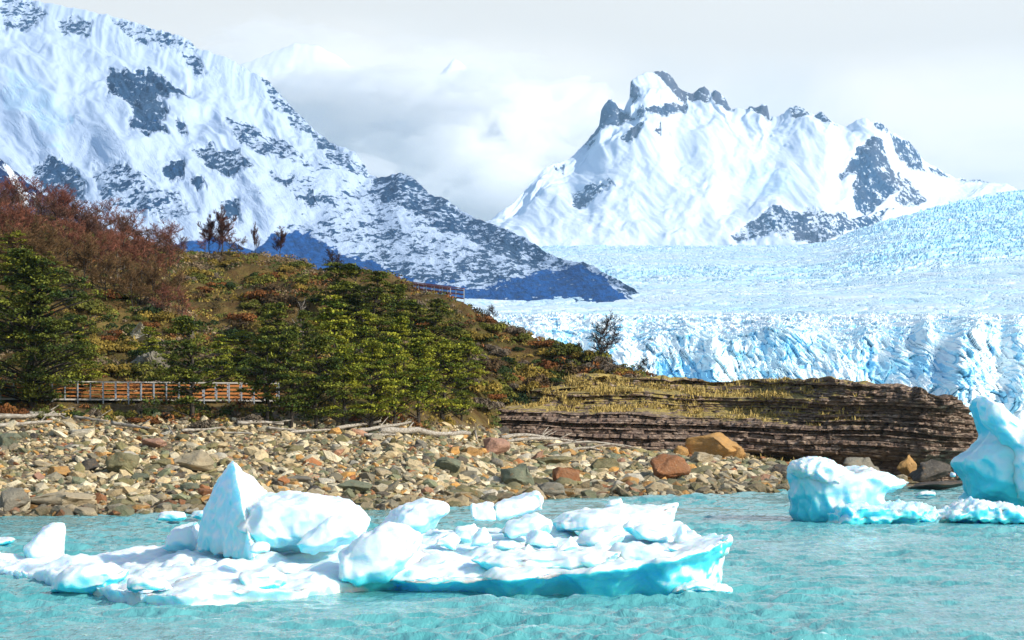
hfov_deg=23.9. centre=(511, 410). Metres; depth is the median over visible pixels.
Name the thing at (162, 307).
shrub
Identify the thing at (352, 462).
beach stone
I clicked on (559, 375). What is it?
shrub
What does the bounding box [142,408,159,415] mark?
shrub
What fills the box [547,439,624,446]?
driftwood log
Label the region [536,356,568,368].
shrub
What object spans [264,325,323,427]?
beech tree
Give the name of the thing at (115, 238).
bare tree
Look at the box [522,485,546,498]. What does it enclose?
beach stone
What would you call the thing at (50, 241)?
bare tree
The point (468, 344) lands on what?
beech tree
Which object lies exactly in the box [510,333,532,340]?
shrub
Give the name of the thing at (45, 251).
bare tree
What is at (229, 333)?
shrub
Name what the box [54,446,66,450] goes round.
beach stone
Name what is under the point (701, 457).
boulder
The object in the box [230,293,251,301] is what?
shrub
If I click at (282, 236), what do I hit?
bare tree
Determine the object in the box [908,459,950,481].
boulder
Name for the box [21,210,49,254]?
bare tree
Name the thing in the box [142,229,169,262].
bare tree
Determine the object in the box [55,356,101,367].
shrub
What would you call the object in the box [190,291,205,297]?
shrub
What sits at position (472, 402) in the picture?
shrub
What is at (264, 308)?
beech tree
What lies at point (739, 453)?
boulder
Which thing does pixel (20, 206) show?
bare tree
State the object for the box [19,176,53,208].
bare tree
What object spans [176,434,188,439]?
beach stone
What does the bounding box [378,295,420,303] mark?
shrub
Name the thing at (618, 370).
shrub
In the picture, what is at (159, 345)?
shrub
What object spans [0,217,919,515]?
ground
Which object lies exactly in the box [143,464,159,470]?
beach stone
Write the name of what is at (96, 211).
bare tree
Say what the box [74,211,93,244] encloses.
bare tree
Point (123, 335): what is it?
shrub
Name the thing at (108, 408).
shrub
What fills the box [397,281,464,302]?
walkway
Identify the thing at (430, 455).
beach stone
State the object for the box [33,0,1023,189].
sky
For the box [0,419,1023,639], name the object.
water
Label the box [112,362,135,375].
shrub
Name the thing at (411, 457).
beach stone
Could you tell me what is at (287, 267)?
shrub
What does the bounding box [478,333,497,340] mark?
shrub
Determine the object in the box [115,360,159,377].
shrub
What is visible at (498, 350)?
shrub
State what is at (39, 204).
bare tree
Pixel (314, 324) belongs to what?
shrub
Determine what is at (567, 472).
boulder
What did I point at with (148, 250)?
bare tree
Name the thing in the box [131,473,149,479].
beach stone
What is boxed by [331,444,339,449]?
beach stone
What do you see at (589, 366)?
shrub
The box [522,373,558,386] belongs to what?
shrub
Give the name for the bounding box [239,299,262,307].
shrub
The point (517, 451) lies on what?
beach stone
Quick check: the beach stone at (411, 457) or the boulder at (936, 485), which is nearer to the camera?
the beach stone at (411, 457)
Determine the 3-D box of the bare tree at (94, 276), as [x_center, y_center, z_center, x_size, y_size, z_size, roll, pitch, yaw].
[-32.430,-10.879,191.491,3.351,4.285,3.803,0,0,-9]
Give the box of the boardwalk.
[0,380,279,405]
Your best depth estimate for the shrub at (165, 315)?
189.07 m
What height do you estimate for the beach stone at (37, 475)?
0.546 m
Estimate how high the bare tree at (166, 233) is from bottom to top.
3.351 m
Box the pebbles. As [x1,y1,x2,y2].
[0,412,789,516]
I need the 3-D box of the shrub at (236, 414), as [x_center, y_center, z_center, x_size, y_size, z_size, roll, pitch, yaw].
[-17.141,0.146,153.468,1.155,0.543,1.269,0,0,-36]
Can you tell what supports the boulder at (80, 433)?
on the ground at (236, 273)
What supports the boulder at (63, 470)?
on the ground at (236, 273)
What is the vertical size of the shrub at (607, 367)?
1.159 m
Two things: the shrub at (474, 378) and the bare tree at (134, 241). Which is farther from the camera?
the bare tree at (134, 241)
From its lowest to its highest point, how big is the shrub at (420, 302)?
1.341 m
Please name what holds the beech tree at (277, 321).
on the ground at (236, 273)
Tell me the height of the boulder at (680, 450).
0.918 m
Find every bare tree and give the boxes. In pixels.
[0,184,11,211]
[0,198,25,235]
[0,201,31,243]
[0,209,24,242]
[0,212,48,252]
[0,224,34,275]
[0,226,11,253]
[1,181,31,220]
[1,237,27,271]
[2,173,30,204]
[4,176,32,209]
[4,200,39,248]
[4,206,31,238]
[5,224,53,260]
[10,198,32,223]
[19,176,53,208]
[19,203,48,225]
[20,230,55,261]
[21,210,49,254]
[26,191,54,225]
[26,224,64,263]
[33,194,69,229]
[34,237,67,273]
[39,183,70,222]
[44,217,68,242]
[44,239,79,285]
[48,188,74,212]
[51,188,78,216]
[51,212,84,262]
[51,230,89,285]
[52,195,87,237]
[55,188,84,220]
[58,233,103,292]
[65,217,90,255]
[65,232,119,288]
[67,206,91,237]
[70,200,87,231]
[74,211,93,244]
[74,212,94,234]
[74,229,91,250]
[78,202,116,249]
[80,200,106,221]
[85,214,108,255]
[85,236,104,267]
[85,247,123,298]
[93,218,126,252]
[94,197,121,228]
[95,230,117,270]
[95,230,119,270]
[96,212,134,258]
[99,226,131,256]
[99,253,135,298]
[106,209,130,228]
[108,263,152,309]
[111,242,137,273]
[113,227,142,277]
[114,213,148,245]
[115,248,145,288]
[117,208,146,245]
[118,254,158,304]
[119,233,153,268]
[125,224,154,259]
[129,260,169,302]
[132,236,157,268]
[132,275,153,304]
[141,266,171,299]
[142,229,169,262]
[144,223,161,243]
[147,283,179,310]
[149,251,170,272]
[153,225,176,245]
[153,234,176,265]
[154,227,180,262]
[154,274,178,310]
[156,245,183,282]
[158,218,184,252]
[158,285,194,315]
[160,266,201,312]
[162,233,189,269]
[195,232,207,251]
[196,213,219,252]
[206,217,234,253]
[207,205,237,253]
[222,230,240,255]
[233,236,247,254]
[251,222,260,253]
[271,226,286,256]
[320,246,346,267]
[484,305,499,317]
[587,310,621,356]
[633,358,654,371]
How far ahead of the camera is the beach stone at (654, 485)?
146.41 m
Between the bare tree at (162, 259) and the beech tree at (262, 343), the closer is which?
the beech tree at (262, 343)
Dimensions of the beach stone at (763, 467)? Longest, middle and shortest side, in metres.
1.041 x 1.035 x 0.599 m
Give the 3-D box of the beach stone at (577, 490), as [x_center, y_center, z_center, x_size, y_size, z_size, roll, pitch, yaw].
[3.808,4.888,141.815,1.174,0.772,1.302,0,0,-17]
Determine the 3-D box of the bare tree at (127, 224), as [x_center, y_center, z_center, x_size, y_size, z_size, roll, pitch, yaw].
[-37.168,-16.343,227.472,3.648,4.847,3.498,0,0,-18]
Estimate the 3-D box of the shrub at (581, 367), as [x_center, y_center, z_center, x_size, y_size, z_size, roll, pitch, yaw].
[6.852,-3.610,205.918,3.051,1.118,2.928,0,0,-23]
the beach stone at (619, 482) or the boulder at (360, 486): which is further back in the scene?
the beach stone at (619, 482)
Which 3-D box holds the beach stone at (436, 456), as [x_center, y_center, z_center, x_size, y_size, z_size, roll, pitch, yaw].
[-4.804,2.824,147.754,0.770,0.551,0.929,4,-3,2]
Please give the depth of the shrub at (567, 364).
205.77 m
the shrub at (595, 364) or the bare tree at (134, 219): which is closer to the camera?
the shrub at (595, 364)
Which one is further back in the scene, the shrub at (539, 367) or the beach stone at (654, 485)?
the shrub at (539, 367)
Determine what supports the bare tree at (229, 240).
on the ground at (236, 273)
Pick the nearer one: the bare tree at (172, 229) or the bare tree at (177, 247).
the bare tree at (177, 247)
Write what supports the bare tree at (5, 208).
on the ground at (236, 273)
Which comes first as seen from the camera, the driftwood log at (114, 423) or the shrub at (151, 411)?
the driftwood log at (114, 423)
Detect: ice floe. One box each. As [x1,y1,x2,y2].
[0,537,14,544]
[23,522,65,557]
[155,511,186,520]
[189,510,202,519]
[672,580,732,593]
[915,491,934,496]
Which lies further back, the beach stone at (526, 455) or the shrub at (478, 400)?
the shrub at (478, 400)
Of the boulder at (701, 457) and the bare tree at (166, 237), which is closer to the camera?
the boulder at (701, 457)
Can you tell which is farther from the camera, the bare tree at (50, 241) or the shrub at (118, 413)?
the bare tree at (50, 241)
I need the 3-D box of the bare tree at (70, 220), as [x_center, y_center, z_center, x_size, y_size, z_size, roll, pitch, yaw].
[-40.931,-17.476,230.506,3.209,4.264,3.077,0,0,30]
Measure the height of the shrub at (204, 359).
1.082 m
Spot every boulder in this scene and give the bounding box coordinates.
[0,433,21,446]
[0,487,29,511]
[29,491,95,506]
[47,466,70,476]
[69,428,92,437]
[81,458,99,470]
[105,452,139,472]
[107,499,135,505]
[141,438,166,447]
[173,450,214,470]
[178,483,199,490]
[195,488,212,495]
[288,476,311,483]
[337,480,372,491]
[434,457,460,473]
[460,446,482,456]
[483,437,509,453]
[498,426,509,433]
[500,464,533,484]
[535,456,572,463]
[538,482,565,496]
[552,467,580,480]
[561,449,576,455]
[590,458,619,468]
[620,476,639,482]
[650,453,690,478]
[674,445,688,455]
[685,432,741,457]
[690,452,716,462]
[691,466,713,472]
[731,446,745,457]
[747,481,766,486]
[772,464,786,473]
[843,457,879,470]
[896,474,907,480]
[897,455,916,478]
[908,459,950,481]
[908,481,962,489]
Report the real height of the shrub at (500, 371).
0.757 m
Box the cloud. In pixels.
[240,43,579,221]
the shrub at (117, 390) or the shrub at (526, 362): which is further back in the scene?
the shrub at (526, 362)
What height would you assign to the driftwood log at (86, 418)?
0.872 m
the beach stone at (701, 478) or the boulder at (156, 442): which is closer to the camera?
the boulder at (156, 442)
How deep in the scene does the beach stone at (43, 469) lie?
131.61 m
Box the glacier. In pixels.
[456,189,1023,418]
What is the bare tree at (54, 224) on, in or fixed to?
on the ground at (236, 273)
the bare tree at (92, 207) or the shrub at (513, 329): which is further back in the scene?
the bare tree at (92, 207)
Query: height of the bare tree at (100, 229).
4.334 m
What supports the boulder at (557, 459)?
on the ground at (236, 273)
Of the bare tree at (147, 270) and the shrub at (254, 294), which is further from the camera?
the shrub at (254, 294)
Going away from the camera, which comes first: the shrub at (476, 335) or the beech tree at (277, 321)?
the beech tree at (277, 321)
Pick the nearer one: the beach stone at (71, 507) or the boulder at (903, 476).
the beach stone at (71, 507)
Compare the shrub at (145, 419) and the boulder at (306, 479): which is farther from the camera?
the shrub at (145, 419)
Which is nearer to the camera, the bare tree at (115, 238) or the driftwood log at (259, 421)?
the driftwood log at (259, 421)
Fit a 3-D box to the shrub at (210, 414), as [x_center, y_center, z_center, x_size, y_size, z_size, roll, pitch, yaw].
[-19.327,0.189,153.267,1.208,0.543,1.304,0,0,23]
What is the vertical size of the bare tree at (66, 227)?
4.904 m
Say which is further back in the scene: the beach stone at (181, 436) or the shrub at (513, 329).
the shrub at (513, 329)
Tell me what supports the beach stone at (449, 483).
on the ground at (236, 273)
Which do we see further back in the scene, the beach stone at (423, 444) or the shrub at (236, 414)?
the shrub at (236, 414)
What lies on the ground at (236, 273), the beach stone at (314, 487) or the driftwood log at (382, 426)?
the beach stone at (314, 487)
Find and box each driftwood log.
[0,410,53,426]
[0,411,60,418]
[27,405,73,414]
[73,408,111,421]
[110,419,156,428]
[181,427,220,431]
[210,431,252,433]
[237,420,289,424]
[267,426,296,429]
[290,429,330,432]
[335,417,381,428]
[357,416,411,431]
[364,429,396,435]
[378,422,470,435]
[472,423,476,439]
[500,428,552,438]
[506,433,573,441]
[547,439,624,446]
[568,447,599,451]
[581,443,639,449]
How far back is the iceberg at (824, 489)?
109.52 m
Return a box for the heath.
[0,213,656,430]
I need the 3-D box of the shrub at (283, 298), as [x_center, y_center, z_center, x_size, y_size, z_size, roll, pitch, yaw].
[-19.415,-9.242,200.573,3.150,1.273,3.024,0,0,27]
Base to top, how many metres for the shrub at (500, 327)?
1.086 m
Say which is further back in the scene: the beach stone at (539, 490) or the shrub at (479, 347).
the shrub at (479, 347)
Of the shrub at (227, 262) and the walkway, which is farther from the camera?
the shrub at (227, 262)
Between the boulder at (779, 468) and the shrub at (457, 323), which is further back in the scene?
the shrub at (457, 323)
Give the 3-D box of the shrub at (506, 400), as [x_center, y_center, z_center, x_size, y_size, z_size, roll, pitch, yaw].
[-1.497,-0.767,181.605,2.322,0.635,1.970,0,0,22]
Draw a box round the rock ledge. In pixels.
[497,373,977,481]
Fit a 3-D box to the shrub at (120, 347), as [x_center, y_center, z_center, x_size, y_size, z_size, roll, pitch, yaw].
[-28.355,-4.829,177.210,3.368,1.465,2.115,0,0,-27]
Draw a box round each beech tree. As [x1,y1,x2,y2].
[0,230,40,276]
[0,246,125,407]
[0,276,47,352]
[0,299,13,391]
[42,251,73,286]
[54,331,109,398]
[125,326,164,361]
[132,314,246,416]
[155,351,190,398]
[199,334,247,391]
[225,329,257,364]
[233,335,299,425]
[239,302,321,376]
[256,303,274,337]
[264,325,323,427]
[279,334,353,428]
[291,261,374,334]
[291,310,316,353]
[297,295,380,403]
[312,344,374,429]
[326,262,396,337]
[334,270,414,341]
[335,309,393,373]
[343,338,403,426]
[367,332,432,423]
[378,283,424,336]
[383,315,419,386]
[384,335,452,425]
[394,300,443,337]
[404,298,472,345]
[404,329,458,393]
[407,339,489,419]
[447,334,490,385]
[451,381,476,420]
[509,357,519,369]
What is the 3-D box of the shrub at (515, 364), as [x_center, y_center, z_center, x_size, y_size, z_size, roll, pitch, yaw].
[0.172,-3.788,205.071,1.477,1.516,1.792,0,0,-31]
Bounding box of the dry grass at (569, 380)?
[355,371,868,462]
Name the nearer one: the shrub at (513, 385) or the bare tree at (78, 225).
the shrub at (513, 385)
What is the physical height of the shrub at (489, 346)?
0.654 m
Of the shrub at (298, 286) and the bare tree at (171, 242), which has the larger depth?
the bare tree at (171, 242)
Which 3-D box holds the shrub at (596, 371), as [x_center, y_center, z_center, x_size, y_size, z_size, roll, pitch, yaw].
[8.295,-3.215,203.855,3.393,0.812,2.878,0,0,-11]
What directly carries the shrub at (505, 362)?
on the ground at (236, 273)
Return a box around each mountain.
[0,0,639,302]
[486,71,1017,246]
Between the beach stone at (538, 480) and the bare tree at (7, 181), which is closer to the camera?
the beach stone at (538, 480)
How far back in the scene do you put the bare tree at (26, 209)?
225.92 m
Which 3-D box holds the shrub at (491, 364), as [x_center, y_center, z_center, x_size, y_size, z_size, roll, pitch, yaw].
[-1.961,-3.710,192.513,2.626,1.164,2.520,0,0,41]
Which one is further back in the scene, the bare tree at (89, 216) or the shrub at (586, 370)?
the bare tree at (89, 216)
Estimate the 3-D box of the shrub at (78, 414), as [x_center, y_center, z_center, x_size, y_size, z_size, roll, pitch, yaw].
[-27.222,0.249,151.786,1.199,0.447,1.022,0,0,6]
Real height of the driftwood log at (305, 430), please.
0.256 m
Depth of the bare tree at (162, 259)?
212.32 m
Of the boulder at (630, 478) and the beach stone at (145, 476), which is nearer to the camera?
the beach stone at (145, 476)
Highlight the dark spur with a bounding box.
[0,159,79,221]
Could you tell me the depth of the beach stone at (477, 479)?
141.99 m
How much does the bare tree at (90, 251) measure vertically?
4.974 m
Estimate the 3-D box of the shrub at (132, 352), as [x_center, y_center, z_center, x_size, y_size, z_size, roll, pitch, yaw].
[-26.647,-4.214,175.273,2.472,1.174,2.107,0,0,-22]
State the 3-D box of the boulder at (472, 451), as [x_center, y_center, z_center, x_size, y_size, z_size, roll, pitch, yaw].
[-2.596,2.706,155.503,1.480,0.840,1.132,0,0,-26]
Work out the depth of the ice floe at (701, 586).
66.17 m
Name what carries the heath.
on the ground at (236, 273)
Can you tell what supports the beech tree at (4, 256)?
on the ground at (236, 273)
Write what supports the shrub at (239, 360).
on the ground at (236, 273)
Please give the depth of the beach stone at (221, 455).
138.18 m
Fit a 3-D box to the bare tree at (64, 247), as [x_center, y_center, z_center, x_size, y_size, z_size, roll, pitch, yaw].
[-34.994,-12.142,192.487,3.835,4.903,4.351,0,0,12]
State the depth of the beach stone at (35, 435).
144.07 m
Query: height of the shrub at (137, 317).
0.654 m
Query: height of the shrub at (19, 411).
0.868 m
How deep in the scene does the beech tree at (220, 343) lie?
161.02 m
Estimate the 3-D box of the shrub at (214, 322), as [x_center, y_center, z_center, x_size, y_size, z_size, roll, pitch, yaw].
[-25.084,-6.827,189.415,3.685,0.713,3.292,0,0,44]
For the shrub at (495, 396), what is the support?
on the ground at (236, 273)
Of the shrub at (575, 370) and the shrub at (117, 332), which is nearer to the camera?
the shrub at (117, 332)
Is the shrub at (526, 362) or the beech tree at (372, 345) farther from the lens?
the shrub at (526, 362)
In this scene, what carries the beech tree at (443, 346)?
on the ground at (236, 273)
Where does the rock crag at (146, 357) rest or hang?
on the ground at (236, 273)
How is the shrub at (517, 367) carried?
on the ground at (236, 273)
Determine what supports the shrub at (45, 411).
on the ground at (236, 273)
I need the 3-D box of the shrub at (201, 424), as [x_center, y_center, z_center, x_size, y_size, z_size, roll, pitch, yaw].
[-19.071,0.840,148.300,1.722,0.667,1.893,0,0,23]
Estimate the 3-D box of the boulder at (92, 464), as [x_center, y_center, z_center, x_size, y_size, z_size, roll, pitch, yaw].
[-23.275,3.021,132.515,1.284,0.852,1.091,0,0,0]
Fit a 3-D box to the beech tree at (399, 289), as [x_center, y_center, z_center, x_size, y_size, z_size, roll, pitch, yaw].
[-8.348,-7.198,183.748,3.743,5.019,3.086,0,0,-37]
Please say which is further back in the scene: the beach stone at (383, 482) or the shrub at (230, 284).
the shrub at (230, 284)
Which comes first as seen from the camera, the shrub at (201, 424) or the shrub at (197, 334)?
the shrub at (201, 424)
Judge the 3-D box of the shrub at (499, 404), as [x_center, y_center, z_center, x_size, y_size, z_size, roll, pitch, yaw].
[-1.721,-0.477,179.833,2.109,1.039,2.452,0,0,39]
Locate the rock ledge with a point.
(894, 428)
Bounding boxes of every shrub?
[0,403,15,413]
[2,405,29,413]
[37,409,53,418]
[44,288,86,298]
[52,316,84,322]
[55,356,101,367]
[65,298,96,311]
[70,411,84,416]
[75,363,119,372]
[80,333,107,353]
[84,294,103,305]
[84,327,101,332]
[85,305,118,314]
[89,408,101,415]
[97,289,121,298]
[97,405,113,415]
[99,335,117,340]
[103,323,136,330]
[105,336,142,352]
[105,386,125,391]
[107,330,122,336]
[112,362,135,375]
[113,410,125,416]
[115,290,136,298]
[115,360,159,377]
[119,326,154,339]
[121,380,144,390]
[124,410,138,417]
[126,346,159,357]
[126,416,162,423]
[130,314,147,320]
[133,306,161,313]
[134,367,164,383]
[137,310,177,320]
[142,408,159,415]
[143,321,159,327]
[143,338,169,349]
[144,302,164,309]
[144,380,160,387]
[160,410,170,417]
[170,408,183,417]
[178,275,197,280]
[180,256,192,262]
[184,409,199,415]
[185,267,213,275]
[186,419,217,428]
[189,272,208,279]
[189,356,232,367]
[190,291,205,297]
[190,333,217,338]
[194,320,219,325]
[196,286,214,291]
[199,252,221,260]
[199,342,223,347]
[201,410,215,416]
[206,282,227,287]
[207,258,244,265]
[207,272,222,278]
[213,282,237,288]
[217,409,231,416]
[222,328,255,341]
[224,312,257,321]
[229,320,246,326]
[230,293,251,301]
[231,410,248,416]
[235,356,260,366]
[236,414,263,423]
[237,364,263,374]
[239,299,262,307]
[240,409,250,416]
[243,277,253,284]
[243,289,278,298]
[247,272,260,277]
[247,322,274,328]
[250,273,276,284]
[251,283,285,291]
[256,306,287,314]
[258,272,279,277]
[260,293,298,304]
[277,265,305,270]
[277,322,298,330]
[286,260,314,267]
[291,283,317,289]
[292,276,309,282]
[302,320,334,327]
[302,328,327,333]
[367,330,391,338]
[377,311,395,321]
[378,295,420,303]
[404,307,429,313]
[409,297,425,305]
[436,348,468,359]
[438,416,456,425]
[441,344,473,357]
[445,325,472,337]
[449,320,475,327]
[452,376,481,384]
[457,398,475,406]
[458,380,501,393]
[459,329,493,339]
[461,340,482,350]
[469,354,489,363]
[470,397,486,403]
[473,397,494,409]
[475,316,497,322]
[476,358,503,369]
[478,322,492,328]
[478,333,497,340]
[481,398,505,410]
[482,358,509,365]
[483,343,498,349]
[483,381,508,390]
[485,323,507,332]
[487,393,506,399]
[489,346,510,354]
[490,398,508,402]
[491,356,513,364]
[492,386,518,397]
[493,367,513,375]
[495,373,518,382]
[498,395,533,403]
[500,365,515,372]
[504,392,528,398]
[505,325,526,333]
[506,383,519,388]
[508,361,524,370]
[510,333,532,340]
[511,363,543,375]
[512,347,524,350]
[514,368,556,379]
[515,381,540,392]
[518,359,535,367]
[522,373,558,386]
[526,384,550,395]
[527,340,554,346]
[531,358,563,362]
[532,365,554,371]
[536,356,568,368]
[537,347,567,355]
[545,340,583,357]
[548,377,564,381]
[550,368,563,378]
[552,359,576,364]
[553,365,580,375]
[554,355,570,357]
[556,366,576,374]
[563,362,583,367]
[570,349,598,358]
[573,362,598,368]
[577,365,600,370]
[579,367,594,373]
[580,350,611,360]
[581,356,613,362]
[588,361,600,371]
[589,358,615,365]
[593,368,631,373]
[598,361,624,372]
[611,372,636,377]
[612,368,630,374]
[613,371,635,376]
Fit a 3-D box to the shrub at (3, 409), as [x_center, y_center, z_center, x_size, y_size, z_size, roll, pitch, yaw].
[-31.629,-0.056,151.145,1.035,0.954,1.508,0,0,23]
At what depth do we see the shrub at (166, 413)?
152.41 m
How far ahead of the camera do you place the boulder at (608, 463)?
159.69 m
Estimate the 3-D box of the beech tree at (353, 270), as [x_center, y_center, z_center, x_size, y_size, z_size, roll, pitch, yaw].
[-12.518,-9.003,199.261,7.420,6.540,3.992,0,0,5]
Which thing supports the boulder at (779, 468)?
on the ground at (236, 273)
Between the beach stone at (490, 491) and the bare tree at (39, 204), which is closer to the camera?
the beach stone at (490, 491)
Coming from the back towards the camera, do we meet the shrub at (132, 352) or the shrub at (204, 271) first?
the shrub at (204, 271)
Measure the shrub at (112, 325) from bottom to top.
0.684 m
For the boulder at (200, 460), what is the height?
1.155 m
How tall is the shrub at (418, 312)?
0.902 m
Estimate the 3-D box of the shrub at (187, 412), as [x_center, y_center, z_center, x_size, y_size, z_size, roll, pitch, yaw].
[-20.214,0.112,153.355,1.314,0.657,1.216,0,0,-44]
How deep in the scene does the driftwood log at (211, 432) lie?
146.13 m
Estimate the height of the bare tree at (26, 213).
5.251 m
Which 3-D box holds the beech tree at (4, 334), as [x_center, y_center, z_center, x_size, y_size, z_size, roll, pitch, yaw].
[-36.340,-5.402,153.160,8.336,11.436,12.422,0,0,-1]
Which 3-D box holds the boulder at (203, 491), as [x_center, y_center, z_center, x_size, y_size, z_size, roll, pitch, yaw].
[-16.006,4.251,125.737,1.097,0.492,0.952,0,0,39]
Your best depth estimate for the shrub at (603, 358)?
206.55 m
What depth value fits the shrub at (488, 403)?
178.41 m
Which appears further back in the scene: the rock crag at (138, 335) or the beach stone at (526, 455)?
the rock crag at (138, 335)
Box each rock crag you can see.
[130,322,147,344]
[130,351,169,372]
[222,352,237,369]
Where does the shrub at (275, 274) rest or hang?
on the ground at (236, 273)
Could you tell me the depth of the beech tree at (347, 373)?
154.08 m
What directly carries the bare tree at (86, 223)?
on the ground at (236, 273)
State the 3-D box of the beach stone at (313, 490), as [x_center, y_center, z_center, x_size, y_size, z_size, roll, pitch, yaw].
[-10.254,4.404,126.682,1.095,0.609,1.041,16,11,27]
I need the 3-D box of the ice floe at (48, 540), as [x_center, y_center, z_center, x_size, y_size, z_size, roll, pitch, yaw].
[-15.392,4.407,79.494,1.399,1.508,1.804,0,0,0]
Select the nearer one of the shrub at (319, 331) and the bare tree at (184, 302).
the bare tree at (184, 302)
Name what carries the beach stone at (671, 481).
on the ground at (236, 273)
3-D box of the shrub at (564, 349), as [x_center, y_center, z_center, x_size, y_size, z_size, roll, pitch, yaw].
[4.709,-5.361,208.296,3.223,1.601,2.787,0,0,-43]
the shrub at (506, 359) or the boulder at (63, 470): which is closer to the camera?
the boulder at (63, 470)
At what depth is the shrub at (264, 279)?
222.94 m
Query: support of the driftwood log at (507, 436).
on the pebbles
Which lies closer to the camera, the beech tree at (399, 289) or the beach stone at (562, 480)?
the beach stone at (562, 480)
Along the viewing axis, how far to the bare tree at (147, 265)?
193.16 m
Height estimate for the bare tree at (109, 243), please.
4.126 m
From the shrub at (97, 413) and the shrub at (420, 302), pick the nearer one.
the shrub at (97, 413)
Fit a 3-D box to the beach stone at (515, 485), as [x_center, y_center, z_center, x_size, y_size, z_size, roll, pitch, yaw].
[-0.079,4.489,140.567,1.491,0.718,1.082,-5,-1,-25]
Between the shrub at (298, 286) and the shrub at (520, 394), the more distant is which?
the shrub at (298, 286)
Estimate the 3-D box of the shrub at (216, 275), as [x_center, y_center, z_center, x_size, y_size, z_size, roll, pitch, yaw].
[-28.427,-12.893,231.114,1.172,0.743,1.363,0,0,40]
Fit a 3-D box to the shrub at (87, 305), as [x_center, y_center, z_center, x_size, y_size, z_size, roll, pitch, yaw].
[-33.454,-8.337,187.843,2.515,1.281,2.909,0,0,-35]
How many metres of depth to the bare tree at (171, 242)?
229.90 m
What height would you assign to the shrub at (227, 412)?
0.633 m
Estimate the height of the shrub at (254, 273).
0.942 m
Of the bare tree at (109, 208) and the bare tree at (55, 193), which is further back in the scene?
the bare tree at (109, 208)
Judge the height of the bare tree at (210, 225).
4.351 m
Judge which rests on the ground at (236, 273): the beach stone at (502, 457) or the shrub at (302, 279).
the shrub at (302, 279)
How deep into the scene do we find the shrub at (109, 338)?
178.39 m
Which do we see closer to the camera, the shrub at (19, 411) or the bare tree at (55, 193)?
the shrub at (19, 411)
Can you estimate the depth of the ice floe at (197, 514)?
111.58 m
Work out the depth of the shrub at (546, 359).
206.40 m
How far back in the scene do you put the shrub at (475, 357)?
191.85 m
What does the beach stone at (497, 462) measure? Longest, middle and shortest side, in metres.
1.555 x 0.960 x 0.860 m
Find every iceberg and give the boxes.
[0,461,732,605]
[787,456,1023,524]
[950,395,1023,506]
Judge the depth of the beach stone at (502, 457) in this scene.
156.93 m
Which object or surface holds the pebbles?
on the ground at (236, 273)
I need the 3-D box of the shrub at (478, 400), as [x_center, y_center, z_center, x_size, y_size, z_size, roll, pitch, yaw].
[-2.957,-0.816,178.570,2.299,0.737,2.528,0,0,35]
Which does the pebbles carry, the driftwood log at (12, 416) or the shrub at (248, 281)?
the driftwood log at (12, 416)
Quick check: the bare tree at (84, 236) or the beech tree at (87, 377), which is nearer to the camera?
the beech tree at (87, 377)
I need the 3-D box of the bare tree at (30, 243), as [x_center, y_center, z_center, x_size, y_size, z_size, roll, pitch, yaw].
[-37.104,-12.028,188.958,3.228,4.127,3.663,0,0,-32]
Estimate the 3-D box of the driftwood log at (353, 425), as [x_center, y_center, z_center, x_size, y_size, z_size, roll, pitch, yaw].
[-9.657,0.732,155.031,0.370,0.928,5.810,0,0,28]
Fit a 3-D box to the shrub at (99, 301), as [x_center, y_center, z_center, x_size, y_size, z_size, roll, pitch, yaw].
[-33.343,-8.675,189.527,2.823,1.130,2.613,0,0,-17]
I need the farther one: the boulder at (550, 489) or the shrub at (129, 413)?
the shrub at (129, 413)
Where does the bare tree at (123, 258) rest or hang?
on the ground at (236, 273)
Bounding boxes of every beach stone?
[30,432,38,437]
[32,472,44,480]
[33,461,53,466]
[35,467,48,471]
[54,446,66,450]
[65,504,76,513]
[74,507,97,515]
[99,436,107,441]
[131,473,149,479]
[131,504,149,508]
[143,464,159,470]
[155,494,166,500]
[164,464,179,469]
[165,502,180,509]
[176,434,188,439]
[184,508,198,513]
[209,454,218,458]
[215,452,227,459]
[292,487,303,490]
[307,485,320,490]
[307,488,322,494]
[318,478,334,484]
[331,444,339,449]
[349,460,358,465]
[375,468,391,475]
[375,480,391,484]
[380,440,388,445]
[404,456,416,460]
[415,440,426,448]
[417,485,425,491]
[423,453,434,459]
[433,453,439,460]
[444,482,467,485]
[469,474,480,481]
[480,457,489,461]
[483,489,497,495]
[487,476,501,483]
[490,457,502,467]
[498,455,506,460]
[506,482,520,489]
[512,449,520,454]
[517,453,530,458]
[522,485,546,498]
[527,466,538,471]
[533,477,548,483]
[555,477,577,484]
[573,488,586,492]
[597,493,605,497]
[604,479,614,482]
[607,454,620,458]
[612,480,628,488]
[622,473,643,481]
[644,481,669,490]
[667,478,686,484]
[696,475,710,485]
[704,469,714,477]
[757,465,768,469]
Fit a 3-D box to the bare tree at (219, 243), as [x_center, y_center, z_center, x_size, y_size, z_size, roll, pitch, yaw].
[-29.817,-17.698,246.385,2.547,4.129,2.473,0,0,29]
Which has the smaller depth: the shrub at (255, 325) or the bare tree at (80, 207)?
the shrub at (255, 325)
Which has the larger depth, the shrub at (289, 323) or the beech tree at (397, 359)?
the shrub at (289, 323)
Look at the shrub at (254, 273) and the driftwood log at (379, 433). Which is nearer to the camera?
the driftwood log at (379, 433)
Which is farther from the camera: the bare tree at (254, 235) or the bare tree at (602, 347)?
the bare tree at (254, 235)
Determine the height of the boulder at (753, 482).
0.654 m
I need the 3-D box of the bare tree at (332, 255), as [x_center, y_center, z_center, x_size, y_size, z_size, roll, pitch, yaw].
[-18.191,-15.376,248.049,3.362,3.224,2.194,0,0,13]
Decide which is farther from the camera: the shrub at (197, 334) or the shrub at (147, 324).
the shrub at (147, 324)
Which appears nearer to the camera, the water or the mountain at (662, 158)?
the water
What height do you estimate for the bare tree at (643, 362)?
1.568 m

